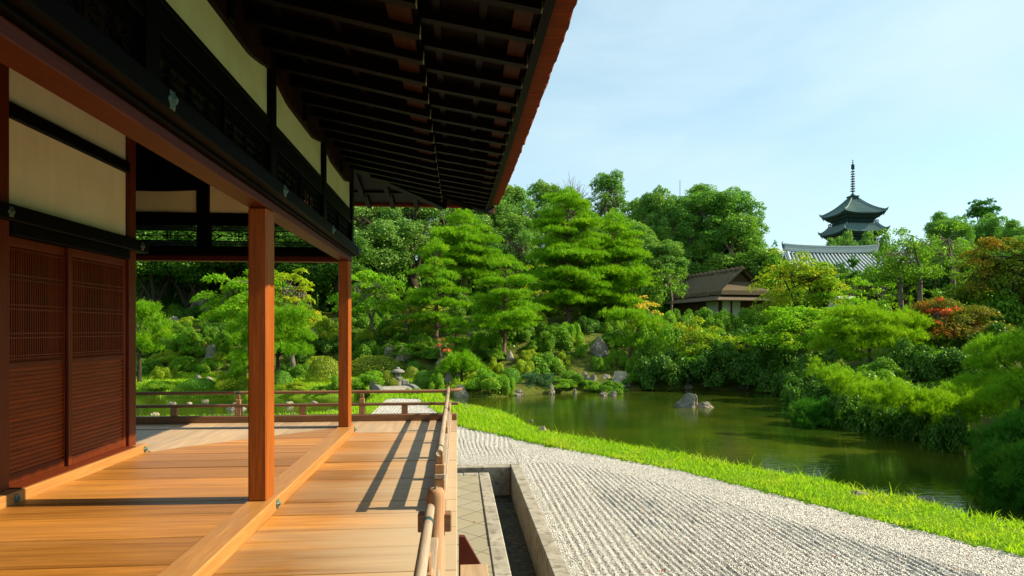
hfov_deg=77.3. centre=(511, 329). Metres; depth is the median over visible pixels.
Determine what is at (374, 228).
broadleaf tree
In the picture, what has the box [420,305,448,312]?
shrub
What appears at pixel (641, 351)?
shrub
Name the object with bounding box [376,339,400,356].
shrub
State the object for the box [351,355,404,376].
shrub
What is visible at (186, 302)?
broadleaf tree
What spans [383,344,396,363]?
rock
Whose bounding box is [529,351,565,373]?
shrub
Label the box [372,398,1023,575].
gravel path
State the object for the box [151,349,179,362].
shrub
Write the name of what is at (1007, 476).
shrub
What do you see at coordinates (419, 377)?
shrub
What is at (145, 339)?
pine tree
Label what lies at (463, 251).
pine tree
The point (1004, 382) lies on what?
pine tree
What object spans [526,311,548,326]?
shrub
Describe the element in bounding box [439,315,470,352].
pine tree
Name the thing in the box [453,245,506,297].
thicket
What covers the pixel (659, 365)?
shrub
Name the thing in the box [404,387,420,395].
shrub
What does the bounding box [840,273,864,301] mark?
broadleaf tree
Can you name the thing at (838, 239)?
broadleaf tree
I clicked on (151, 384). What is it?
shrub
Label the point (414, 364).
shrub
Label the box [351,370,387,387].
shrub
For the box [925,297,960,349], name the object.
maple tree
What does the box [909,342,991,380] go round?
shrub
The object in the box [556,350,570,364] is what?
shrub
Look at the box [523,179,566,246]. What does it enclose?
broadleaf tree
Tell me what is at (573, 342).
shrub
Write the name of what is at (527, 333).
shrub
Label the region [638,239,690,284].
broadleaf tree
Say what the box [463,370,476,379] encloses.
shrub
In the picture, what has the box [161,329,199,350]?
shrub
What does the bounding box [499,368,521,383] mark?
shrub
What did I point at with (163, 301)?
thicket
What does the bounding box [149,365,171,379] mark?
shrub
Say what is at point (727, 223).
dome tree
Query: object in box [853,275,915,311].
thicket
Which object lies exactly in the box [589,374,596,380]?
rock
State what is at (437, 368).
shrub
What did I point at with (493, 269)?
thicket
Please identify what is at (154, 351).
shrub
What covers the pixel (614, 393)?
rock
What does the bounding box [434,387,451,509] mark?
railing
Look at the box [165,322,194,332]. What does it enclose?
shrub
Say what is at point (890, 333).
pine tree
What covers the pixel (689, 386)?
rock
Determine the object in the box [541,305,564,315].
shrub
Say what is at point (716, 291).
tea house
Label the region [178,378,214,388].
shrub
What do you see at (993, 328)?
shrub
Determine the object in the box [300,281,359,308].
thicket
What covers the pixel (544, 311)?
shrub
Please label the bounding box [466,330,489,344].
shrub
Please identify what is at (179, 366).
shrub
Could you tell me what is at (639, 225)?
broadleaf tree
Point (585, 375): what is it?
rock
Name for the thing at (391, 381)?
shrub
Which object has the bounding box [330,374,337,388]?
shrub
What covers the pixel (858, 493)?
rock
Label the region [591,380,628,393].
shrub
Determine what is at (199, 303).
rock
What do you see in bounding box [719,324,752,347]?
shrub
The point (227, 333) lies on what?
shrub
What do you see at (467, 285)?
thicket
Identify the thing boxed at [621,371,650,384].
shrub
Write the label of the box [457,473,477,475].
kerb
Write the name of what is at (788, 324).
maple tree
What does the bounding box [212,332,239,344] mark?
shrub
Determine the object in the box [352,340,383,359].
shrub
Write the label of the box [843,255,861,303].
pine tree
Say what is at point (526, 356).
shrub
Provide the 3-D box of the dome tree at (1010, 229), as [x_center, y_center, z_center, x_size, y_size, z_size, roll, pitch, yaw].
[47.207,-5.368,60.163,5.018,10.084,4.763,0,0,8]
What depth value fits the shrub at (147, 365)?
29.56 m
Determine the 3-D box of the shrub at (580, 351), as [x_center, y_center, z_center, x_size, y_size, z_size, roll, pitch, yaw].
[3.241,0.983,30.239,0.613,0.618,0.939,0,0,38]
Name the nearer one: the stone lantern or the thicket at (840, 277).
the stone lantern
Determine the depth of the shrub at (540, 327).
32.33 m
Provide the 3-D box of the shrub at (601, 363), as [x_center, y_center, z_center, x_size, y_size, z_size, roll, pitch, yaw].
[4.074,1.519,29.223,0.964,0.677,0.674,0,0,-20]
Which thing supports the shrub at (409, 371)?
on the ground at (580, 365)
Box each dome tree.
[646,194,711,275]
[675,183,770,272]
[725,228,764,268]
[923,210,977,256]
[963,212,1008,248]
[989,218,1023,252]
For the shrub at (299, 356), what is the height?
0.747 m
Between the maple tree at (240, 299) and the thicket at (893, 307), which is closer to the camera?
the maple tree at (240, 299)
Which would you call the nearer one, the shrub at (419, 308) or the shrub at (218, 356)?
the shrub at (218, 356)
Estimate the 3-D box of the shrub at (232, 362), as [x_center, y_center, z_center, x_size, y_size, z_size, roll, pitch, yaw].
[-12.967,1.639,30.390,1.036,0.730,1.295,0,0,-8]
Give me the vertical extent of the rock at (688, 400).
0.719 m
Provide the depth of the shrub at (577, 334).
31.48 m
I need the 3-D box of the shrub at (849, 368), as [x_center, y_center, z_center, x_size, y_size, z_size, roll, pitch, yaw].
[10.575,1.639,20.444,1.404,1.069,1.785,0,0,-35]
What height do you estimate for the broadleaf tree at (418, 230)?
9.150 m
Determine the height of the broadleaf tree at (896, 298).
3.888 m
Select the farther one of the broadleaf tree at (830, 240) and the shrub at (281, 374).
the broadleaf tree at (830, 240)
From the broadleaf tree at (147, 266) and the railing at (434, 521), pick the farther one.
the broadleaf tree at (147, 266)
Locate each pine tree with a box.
[136,299,176,382]
[224,300,318,382]
[398,233,475,339]
[411,208,506,294]
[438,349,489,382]
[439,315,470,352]
[460,253,553,355]
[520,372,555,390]
[525,185,622,323]
[575,207,654,309]
[597,304,666,367]
[804,355,1019,444]
[806,301,948,362]
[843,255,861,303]
[948,326,1023,438]
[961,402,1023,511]
[962,197,1001,221]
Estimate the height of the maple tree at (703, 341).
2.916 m
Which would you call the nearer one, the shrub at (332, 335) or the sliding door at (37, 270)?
the sliding door at (37, 270)
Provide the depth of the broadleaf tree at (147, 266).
39.55 m
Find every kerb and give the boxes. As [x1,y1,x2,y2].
[457,464,509,494]
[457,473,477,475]
[478,472,511,575]
[510,463,570,575]
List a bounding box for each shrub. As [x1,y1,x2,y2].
[136,347,158,354]
[136,358,163,375]
[144,380,177,388]
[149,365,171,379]
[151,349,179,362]
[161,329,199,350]
[162,304,185,316]
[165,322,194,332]
[167,355,198,368]
[167,356,196,369]
[171,366,179,378]
[173,333,211,342]
[176,346,205,356]
[177,316,198,325]
[178,305,204,318]
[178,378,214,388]
[191,357,222,371]
[197,318,220,327]
[199,322,227,332]
[201,326,221,337]
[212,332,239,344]
[212,339,232,354]
[212,351,229,363]
[213,306,237,323]
[214,372,247,389]
[222,324,244,335]
[228,358,247,371]
[274,362,290,371]
[274,370,292,385]
[278,380,312,389]
[284,350,314,364]
[284,363,312,379]
[297,328,324,342]
[304,356,325,368]
[306,356,337,382]
[307,336,337,354]
[310,311,327,325]
[310,318,337,338]
[312,386,326,389]
[324,328,337,341]
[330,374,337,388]
[351,302,366,312]
[351,312,381,326]
[351,332,358,340]
[351,339,360,350]
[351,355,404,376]
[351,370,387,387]
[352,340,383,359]
[353,325,382,340]
[360,334,385,347]
[376,318,396,331]
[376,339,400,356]
[378,312,392,319]
[380,370,394,384]
[381,320,409,334]
[385,377,398,385]
[386,319,403,326]
[386,322,410,335]
[391,312,410,321]
[391,332,407,340]
[391,342,432,355]
[404,366,418,379]
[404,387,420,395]
[405,361,422,372]
[406,318,446,336]
[406,333,438,347]
[410,321,448,333]
[411,304,430,311]
[411,349,445,358]
[413,370,430,386]
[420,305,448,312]
[428,372,444,393]
[434,364,457,375]
[441,315,464,327]
[447,293,476,315]
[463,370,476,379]
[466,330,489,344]
[466,368,508,389]
[468,349,494,359]
[472,332,502,350]
[481,348,506,358]
[486,357,503,374]
[489,328,515,342]
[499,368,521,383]
[503,376,515,395]
[511,325,537,340]
[511,359,533,377]
[519,349,536,361]
[523,339,552,351]
[524,296,549,315]
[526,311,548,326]
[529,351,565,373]
[531,321,560,334]
[533,325,573,349]
[537,330,574,344]
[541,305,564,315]
[546,378,577,387]
[552,370,588,384]
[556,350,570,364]
[559,322,584,345]
[565,304,582,317]
[573,316,603,331]
[574,344,587,356]
[578,304,610,319]
[580,380,602,389]
[590,337,618,347]
[591,356,610,370]
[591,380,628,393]
[598,318,624,332]
[602,329,630,345]
[607,348,626,365]
[612,319,631,331]
[619,354,636,371]
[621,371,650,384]
[630,320,676,360]
[631,342,655,372]
[632,346,686,390]
[657,310,686,331]
[664,326,689,351]
[670,348,730,386]
[673,308,696,329]
[682,307,715,330]
[699,308,730,333]
[700,327,726,338]
[701,339,767,384]
[714,312,739,334]
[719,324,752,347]
[732,308,762,334]
[737,307,771,330]
[741,344,792,392]
[744,303,780,323]
[744,324,808,357]
[770,356,799,396]
[779,347,809,359]
[780,368,824,411]
[782,394,845,427]
[796,345,838,381]
[803,375,865,401]
[816,364,872,387]
[827,392,881,430]
[852,401,920,439]
[853,299,893,339]
[853,397,896,431]
[854,356,919,382]
[855,369,919,412]
[882,303,933,342]
[887,336,960,381]
[890,390,972,442]
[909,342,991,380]
[920,410,967,452]
[946,288,1023,349]
[954,321,1008,351]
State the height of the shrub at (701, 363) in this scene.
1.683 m
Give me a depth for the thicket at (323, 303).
43.70 m
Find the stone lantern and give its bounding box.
[391,367,404,385]
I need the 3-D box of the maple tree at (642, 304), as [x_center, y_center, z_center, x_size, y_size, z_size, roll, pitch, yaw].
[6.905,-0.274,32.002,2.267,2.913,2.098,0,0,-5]
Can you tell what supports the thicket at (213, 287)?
on the ground at (580, 365)
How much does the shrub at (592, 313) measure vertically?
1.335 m
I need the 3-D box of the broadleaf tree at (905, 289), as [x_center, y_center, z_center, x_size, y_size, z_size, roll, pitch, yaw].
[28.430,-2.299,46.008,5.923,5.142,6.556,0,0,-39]
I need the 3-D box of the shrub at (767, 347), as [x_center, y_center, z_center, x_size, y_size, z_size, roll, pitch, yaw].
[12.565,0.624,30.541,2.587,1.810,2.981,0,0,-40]
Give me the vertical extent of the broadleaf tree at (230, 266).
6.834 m
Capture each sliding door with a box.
[9,236,65,484]
[66,247,125,465]
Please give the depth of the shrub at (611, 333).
31.87 m
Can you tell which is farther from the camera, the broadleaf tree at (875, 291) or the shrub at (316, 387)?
the broadleaf tree at (875, 291)
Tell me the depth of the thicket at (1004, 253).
47.45 m
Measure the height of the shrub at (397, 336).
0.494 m
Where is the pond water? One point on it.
(742, 426)
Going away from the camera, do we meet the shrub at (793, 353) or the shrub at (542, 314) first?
the shrub at (793, 353)
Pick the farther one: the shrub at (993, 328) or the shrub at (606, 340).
the shrub at (606, 340)
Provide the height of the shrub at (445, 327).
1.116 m
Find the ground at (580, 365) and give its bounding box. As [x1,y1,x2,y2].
[136,307,1023,572]
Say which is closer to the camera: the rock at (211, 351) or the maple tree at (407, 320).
the rock at (211, 351)
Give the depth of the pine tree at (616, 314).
29.71 m
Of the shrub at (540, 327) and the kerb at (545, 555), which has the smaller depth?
the kerb at (545, 555)
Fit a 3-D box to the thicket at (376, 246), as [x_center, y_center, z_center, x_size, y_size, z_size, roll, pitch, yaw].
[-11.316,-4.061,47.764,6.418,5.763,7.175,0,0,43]
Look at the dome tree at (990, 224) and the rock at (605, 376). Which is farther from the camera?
the dome tree at (990, 224)
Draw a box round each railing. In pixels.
[136,388,461,423]
[413,486,451,575]
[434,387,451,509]
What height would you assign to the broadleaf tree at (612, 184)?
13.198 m
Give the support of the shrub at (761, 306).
on the ground at (580, 365)
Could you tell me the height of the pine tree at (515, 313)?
5.099 m
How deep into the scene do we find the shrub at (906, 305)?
30.16 m
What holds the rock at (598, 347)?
on the ground at (580, 365)
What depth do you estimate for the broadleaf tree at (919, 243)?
61.27 m
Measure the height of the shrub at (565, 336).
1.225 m
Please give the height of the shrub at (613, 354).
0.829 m
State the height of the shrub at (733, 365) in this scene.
1.956 m
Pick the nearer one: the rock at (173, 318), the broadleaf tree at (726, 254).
the rock at (173, 318)
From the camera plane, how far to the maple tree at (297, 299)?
28.79 m
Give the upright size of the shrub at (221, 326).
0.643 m
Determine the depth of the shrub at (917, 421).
15.03 m
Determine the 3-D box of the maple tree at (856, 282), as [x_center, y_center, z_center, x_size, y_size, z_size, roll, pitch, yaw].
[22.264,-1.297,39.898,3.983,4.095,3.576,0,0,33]
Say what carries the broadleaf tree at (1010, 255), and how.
on the ground at (580, 365)
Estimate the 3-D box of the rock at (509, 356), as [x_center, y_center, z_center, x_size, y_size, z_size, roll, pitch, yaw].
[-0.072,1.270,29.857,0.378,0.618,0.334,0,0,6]
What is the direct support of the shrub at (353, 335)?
on the ground at (580, 365)
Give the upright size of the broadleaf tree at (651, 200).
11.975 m
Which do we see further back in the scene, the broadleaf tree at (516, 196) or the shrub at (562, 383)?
the broadleaf tree at (516, 196)
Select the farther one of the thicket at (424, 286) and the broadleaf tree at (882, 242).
the broadleaf tree at (882, 242)
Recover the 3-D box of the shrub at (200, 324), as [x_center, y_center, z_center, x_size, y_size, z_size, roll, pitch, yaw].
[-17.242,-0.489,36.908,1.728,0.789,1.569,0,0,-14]
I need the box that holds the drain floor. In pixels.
[494,495,536,575]
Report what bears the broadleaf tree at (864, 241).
on the ground at (580, 365)
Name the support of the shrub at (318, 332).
on the ground at (580, 365)
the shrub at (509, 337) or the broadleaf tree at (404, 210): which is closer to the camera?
the shrub at (509, 337)
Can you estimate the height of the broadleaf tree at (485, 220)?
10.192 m
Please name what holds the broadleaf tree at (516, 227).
on the ground at (580, 365)
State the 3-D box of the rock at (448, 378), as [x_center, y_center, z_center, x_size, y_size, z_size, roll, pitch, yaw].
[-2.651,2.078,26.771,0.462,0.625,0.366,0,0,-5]
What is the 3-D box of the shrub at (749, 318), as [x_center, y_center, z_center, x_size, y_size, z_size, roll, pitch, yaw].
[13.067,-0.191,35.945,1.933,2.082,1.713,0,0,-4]
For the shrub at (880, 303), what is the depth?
31.15 m
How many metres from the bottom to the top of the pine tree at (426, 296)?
5.738 m
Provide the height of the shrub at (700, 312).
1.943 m
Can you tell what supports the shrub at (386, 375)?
on the ground at (580, 365)
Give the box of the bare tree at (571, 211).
[553,172,595,220]
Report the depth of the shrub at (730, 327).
36.27 m
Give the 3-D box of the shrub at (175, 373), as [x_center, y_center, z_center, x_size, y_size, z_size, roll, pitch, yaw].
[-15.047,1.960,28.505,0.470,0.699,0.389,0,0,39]
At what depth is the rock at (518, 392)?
25.22 m
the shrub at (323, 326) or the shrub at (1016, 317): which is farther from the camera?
the shrub at (323, 326)
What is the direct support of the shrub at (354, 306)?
on the ground at (580, 365)
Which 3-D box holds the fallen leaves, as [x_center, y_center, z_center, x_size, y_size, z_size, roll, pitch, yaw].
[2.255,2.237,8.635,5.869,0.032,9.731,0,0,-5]
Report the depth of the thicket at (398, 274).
46.92 m
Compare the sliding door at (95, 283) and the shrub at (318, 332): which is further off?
the shrub at (318, 332)
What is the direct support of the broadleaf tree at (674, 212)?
on the ground at (580, 365)
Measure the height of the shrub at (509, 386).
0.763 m
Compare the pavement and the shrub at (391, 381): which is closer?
the pavement
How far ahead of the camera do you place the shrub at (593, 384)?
26.70 m
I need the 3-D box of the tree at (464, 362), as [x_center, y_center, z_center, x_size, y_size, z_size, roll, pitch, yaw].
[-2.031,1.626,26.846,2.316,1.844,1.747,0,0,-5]
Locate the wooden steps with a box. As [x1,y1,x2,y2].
[459,535,488,575]
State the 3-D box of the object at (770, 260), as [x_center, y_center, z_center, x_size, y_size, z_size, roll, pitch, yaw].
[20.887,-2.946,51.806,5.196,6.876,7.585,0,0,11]
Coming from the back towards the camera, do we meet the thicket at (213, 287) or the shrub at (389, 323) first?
the thicket at (213, 287)
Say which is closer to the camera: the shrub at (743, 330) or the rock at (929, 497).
the rock at (929, 497)
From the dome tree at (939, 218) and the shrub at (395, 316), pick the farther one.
the dome tree at (939, 218)
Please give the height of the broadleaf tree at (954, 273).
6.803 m
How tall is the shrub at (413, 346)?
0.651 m
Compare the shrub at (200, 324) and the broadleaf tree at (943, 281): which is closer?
the shrub at (200, 324)
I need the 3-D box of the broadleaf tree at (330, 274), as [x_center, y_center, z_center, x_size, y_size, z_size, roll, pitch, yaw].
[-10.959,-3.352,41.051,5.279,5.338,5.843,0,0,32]
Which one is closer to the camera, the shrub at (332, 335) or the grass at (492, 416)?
the grass at (492, 416)
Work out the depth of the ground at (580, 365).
25.21 m
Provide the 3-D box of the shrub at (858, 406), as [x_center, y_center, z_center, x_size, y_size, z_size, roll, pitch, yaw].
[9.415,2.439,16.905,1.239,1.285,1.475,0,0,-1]
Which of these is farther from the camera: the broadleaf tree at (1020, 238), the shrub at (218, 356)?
the broadleaf tree at (1020, 238)
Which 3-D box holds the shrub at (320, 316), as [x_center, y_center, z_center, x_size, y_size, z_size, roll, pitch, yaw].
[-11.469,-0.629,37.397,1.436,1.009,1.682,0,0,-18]
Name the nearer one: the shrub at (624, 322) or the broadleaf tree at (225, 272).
the shrub at (624, 322)
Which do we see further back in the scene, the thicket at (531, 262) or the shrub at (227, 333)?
the thicket at (531, 262)
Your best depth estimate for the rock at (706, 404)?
21.38 m
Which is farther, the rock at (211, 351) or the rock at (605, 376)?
the rock at (211, 351)
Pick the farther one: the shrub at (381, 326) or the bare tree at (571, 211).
the bare tree at (571, 211)
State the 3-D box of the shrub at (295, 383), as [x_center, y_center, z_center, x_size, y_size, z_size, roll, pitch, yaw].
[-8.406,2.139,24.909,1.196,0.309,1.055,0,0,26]
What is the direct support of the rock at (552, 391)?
on the ground at (580, 365)
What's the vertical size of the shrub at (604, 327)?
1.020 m
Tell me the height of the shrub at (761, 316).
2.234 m
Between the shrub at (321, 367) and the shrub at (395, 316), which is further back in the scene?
the shrub at (395, 316)
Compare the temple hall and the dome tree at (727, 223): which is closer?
the temple hall
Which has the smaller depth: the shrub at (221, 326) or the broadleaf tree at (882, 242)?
the shrub at (221, 326)
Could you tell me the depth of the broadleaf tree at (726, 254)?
58.82 m
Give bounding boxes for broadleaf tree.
[136,225,242,310]
[136,230,214,314]
[168,226,247,304]
[209,226,287,277]
[241,227,332,303]
[295,234,377,292]
[354,207,414,297]
[358,207,429,296]
[385,207,450,289]
[412,208,474,247]
[435,197,509,254]
[476,184,537,245]
[484,211,543,270]
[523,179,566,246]
[568,214,603,240]
[586,169,628,237]
[601,218,675,262]
[621,197,654,226]
[630,185,676,257]
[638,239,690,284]
[650,266,688,311]
[714,246,737,269]
[730,249,785,278]
[825,237,837,245]
[835,236,842,245]
[838,230,860,245]
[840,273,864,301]
[853,260,945,307]
[856,227,965,309]
[858,230,880,252]
[862,285,892,302]
[876,234,899,257]
[882,275,914,304]
[896,240,933,264]
[910,220,988,302]
[913,252,997,304]
[967,251,1023,312]
[995,235,1023,255]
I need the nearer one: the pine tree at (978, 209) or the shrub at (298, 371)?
the shrub at (298, 371)
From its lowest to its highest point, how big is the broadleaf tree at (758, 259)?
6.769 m
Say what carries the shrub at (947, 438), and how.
on the ground at (580, 365)
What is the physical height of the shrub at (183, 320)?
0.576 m
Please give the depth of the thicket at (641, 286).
48.54 m
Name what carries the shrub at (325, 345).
on the ground at (580, 365)
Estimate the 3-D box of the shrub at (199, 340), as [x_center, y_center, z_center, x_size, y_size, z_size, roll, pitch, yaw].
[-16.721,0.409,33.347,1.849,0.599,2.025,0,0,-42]
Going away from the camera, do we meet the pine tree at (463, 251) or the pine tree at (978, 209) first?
the pine tree at (463, 251)
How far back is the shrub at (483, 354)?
29.71 m
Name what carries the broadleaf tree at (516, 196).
on the ground at (580, 365)
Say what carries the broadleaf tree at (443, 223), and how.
on the ground at (580, 365)
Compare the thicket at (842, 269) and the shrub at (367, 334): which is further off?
the thicket at (842, 269)
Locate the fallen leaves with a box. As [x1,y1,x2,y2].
[470,459,968,572]
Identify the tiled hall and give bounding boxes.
[782,242,885,275]
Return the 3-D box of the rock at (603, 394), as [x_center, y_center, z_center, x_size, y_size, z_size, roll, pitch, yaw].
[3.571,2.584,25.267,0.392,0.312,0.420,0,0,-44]
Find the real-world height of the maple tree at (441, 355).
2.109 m
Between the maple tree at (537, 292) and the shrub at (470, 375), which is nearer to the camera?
the shrub at (470, 375)
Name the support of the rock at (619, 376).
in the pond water
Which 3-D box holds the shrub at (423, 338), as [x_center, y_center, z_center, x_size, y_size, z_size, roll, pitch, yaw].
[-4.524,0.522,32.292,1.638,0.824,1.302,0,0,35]
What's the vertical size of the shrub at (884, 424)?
1.635 m
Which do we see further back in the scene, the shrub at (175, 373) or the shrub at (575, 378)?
the shrub at (175, 373)
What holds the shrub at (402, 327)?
on the ground at (580, 365)
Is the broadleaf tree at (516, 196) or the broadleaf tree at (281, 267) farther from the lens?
the broadleaf tree at (516, 196)
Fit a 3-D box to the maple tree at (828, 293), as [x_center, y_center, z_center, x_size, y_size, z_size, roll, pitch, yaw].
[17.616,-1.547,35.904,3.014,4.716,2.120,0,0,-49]
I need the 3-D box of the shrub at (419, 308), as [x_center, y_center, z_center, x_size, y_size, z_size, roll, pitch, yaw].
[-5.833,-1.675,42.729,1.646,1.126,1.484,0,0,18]
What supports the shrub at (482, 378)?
on the ground at (580, 365)
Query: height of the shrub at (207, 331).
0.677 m
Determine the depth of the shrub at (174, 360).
30.36 m
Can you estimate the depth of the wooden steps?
4.66 m
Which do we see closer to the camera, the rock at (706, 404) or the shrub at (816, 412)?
the shrub at (816, 412)
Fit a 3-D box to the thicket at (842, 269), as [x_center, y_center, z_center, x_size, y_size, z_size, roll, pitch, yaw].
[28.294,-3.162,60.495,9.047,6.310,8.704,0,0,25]
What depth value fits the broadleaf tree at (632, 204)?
60.75 m
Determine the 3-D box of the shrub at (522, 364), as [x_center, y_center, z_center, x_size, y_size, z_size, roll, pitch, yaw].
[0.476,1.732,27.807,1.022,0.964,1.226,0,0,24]
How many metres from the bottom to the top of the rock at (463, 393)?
0.725 m
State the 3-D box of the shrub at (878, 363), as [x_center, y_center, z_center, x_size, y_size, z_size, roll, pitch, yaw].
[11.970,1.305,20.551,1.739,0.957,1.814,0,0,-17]
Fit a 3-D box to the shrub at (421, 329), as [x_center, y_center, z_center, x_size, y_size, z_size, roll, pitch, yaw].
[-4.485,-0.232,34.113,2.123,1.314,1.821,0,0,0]
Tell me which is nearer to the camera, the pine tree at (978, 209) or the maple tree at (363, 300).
the maple tree at (363, 300)
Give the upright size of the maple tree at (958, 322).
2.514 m
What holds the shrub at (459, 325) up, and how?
on the ground at (580, 365)
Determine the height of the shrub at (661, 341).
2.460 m
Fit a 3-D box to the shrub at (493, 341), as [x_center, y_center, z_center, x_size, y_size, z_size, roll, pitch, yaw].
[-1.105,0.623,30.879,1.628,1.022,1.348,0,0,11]
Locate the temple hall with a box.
[0,0,577,575]
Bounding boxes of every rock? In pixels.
[169,316,178,320]
[190,289,210,310]
[205,344,216,357]
[226,402,245,409]
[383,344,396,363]
[396,346,412,361]
[444,372,452,382]
[453,385,468,396]
[506,350,513,360]
[512,389,524,395]
[549,383,554,394]
[582,371,588,379]
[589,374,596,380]
[590,336,608,356]
[599,392,608,395]
[601,374,609,378]
[609,390,616,395]
[612,371,629,387]
[674,393,697,407]
[684,384,692,388]
[698,401,713,407]
[851,490,866,495]
[917,495,937,502]
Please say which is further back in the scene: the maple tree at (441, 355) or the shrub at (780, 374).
the maple tree at (441, 355)
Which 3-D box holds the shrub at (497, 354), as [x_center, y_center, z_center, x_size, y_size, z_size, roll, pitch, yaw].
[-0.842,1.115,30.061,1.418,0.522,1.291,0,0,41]
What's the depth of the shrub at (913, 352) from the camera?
20.27 m
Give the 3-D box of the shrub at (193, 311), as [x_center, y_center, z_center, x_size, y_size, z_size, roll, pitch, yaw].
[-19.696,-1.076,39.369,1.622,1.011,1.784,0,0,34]
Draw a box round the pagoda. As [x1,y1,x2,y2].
[818,160,889,245]
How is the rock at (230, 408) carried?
in the pond water
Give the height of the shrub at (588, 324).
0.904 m
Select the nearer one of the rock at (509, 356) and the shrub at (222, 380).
the shrub at (222, 380)
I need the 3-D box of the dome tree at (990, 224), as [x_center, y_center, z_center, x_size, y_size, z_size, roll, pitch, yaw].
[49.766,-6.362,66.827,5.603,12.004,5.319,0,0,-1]
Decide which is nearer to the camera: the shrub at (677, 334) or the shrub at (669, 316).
the shrub at (677, 334)
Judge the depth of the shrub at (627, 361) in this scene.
28.95 m
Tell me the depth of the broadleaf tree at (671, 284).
39.05 m
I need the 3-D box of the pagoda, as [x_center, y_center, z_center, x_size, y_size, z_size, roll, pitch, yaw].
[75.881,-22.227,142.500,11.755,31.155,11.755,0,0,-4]
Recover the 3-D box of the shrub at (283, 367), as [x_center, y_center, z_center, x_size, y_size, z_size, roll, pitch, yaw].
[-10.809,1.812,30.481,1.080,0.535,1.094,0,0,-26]
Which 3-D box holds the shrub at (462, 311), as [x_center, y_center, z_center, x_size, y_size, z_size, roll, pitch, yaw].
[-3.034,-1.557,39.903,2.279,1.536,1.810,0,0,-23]
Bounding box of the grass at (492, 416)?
[136,370,1023,555]
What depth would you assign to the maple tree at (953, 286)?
30.44 m
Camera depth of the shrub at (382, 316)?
39.16 m
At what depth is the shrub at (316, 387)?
24.68 m
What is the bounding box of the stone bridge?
[369,380,418,393]
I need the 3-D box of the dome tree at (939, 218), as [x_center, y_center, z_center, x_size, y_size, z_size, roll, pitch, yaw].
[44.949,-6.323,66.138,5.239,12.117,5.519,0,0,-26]
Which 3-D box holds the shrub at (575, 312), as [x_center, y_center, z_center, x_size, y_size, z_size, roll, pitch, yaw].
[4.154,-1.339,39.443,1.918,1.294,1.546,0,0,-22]
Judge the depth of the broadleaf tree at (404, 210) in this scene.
47.09 m
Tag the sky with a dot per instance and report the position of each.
(776, 101)
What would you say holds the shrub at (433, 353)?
on the ground at (580, 365)
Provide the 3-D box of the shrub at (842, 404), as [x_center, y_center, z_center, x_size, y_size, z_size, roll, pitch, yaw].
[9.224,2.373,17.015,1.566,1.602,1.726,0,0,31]
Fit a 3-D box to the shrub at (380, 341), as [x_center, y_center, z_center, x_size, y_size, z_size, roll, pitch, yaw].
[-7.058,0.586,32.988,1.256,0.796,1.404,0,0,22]
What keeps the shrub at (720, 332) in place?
on the ground at (580, 365)
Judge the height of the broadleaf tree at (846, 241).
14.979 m
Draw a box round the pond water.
[136,390,1023,528]
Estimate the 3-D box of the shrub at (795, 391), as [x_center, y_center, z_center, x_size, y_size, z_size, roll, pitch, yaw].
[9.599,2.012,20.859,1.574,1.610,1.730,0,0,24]
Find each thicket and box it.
[136,272,190,309]
[136,283,212,311]
[204,275,237,306]
[206,273,247,304]
[246,267,337,311]
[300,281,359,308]
[325,238,402,310]
[375,254,419,308]
[396,250,457,306]
[419,264,484,306]
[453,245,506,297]
[481,251,528,300]
[509,255,574,298]
[603,249,654,298]
[621,258,686,313]
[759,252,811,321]
[786,260,851,310]
[813,267,880,312]
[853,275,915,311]
[908,237,970,304]
[963,248,1016,312]
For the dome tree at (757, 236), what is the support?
on the ground at (580, 365)
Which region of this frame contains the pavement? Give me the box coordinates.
[457,475,492,575]
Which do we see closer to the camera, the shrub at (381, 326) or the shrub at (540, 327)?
the shrub at (540, 327)
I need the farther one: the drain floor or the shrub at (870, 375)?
the shrub at (870, 375)
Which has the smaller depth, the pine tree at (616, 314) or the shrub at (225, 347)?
the pine tree at (616, 314)
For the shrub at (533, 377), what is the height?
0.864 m
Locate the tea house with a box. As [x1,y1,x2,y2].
[664,266,774,320]
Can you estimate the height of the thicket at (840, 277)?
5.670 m
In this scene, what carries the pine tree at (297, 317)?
on the ground at (580, 365)
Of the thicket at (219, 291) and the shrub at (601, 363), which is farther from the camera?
the thicket at (219, 291)
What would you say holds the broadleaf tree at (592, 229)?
on the ground at (580, 365)
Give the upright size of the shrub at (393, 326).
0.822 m
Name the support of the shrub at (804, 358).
on the ground at (580, 365)
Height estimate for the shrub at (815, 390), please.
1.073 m
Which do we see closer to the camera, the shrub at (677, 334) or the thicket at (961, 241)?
the shrub at (677, 334)
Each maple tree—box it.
[190,269,310,320]
[274,268,321,375]
[326,269,411,336]
[393,305,417,334]
[436,337,451,377]
[521,264,547,300]
[633,295,663,326]
[670,316,728,357]
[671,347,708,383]
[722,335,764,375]
[732,305,863,356]
[745,246,851,307]
[803,260,845,310]
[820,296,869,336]
[836,276,897,307]
[894,297,1015,349]
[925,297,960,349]
[942,235,1023,310]
[942,269,1016,304]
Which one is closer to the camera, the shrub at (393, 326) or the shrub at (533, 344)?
the shrub at (533, 344)
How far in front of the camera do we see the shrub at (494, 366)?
28.50 m
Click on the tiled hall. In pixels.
(834, 254)
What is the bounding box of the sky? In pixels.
[354,0,1023,260]
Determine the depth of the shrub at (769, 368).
26.56 m
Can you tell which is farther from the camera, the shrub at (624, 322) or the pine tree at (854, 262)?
the pine tree at (854, 262)
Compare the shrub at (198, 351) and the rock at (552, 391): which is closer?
the rock at (552, 391)
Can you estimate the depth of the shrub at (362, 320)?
36.93 m
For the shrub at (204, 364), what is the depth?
30.14 m

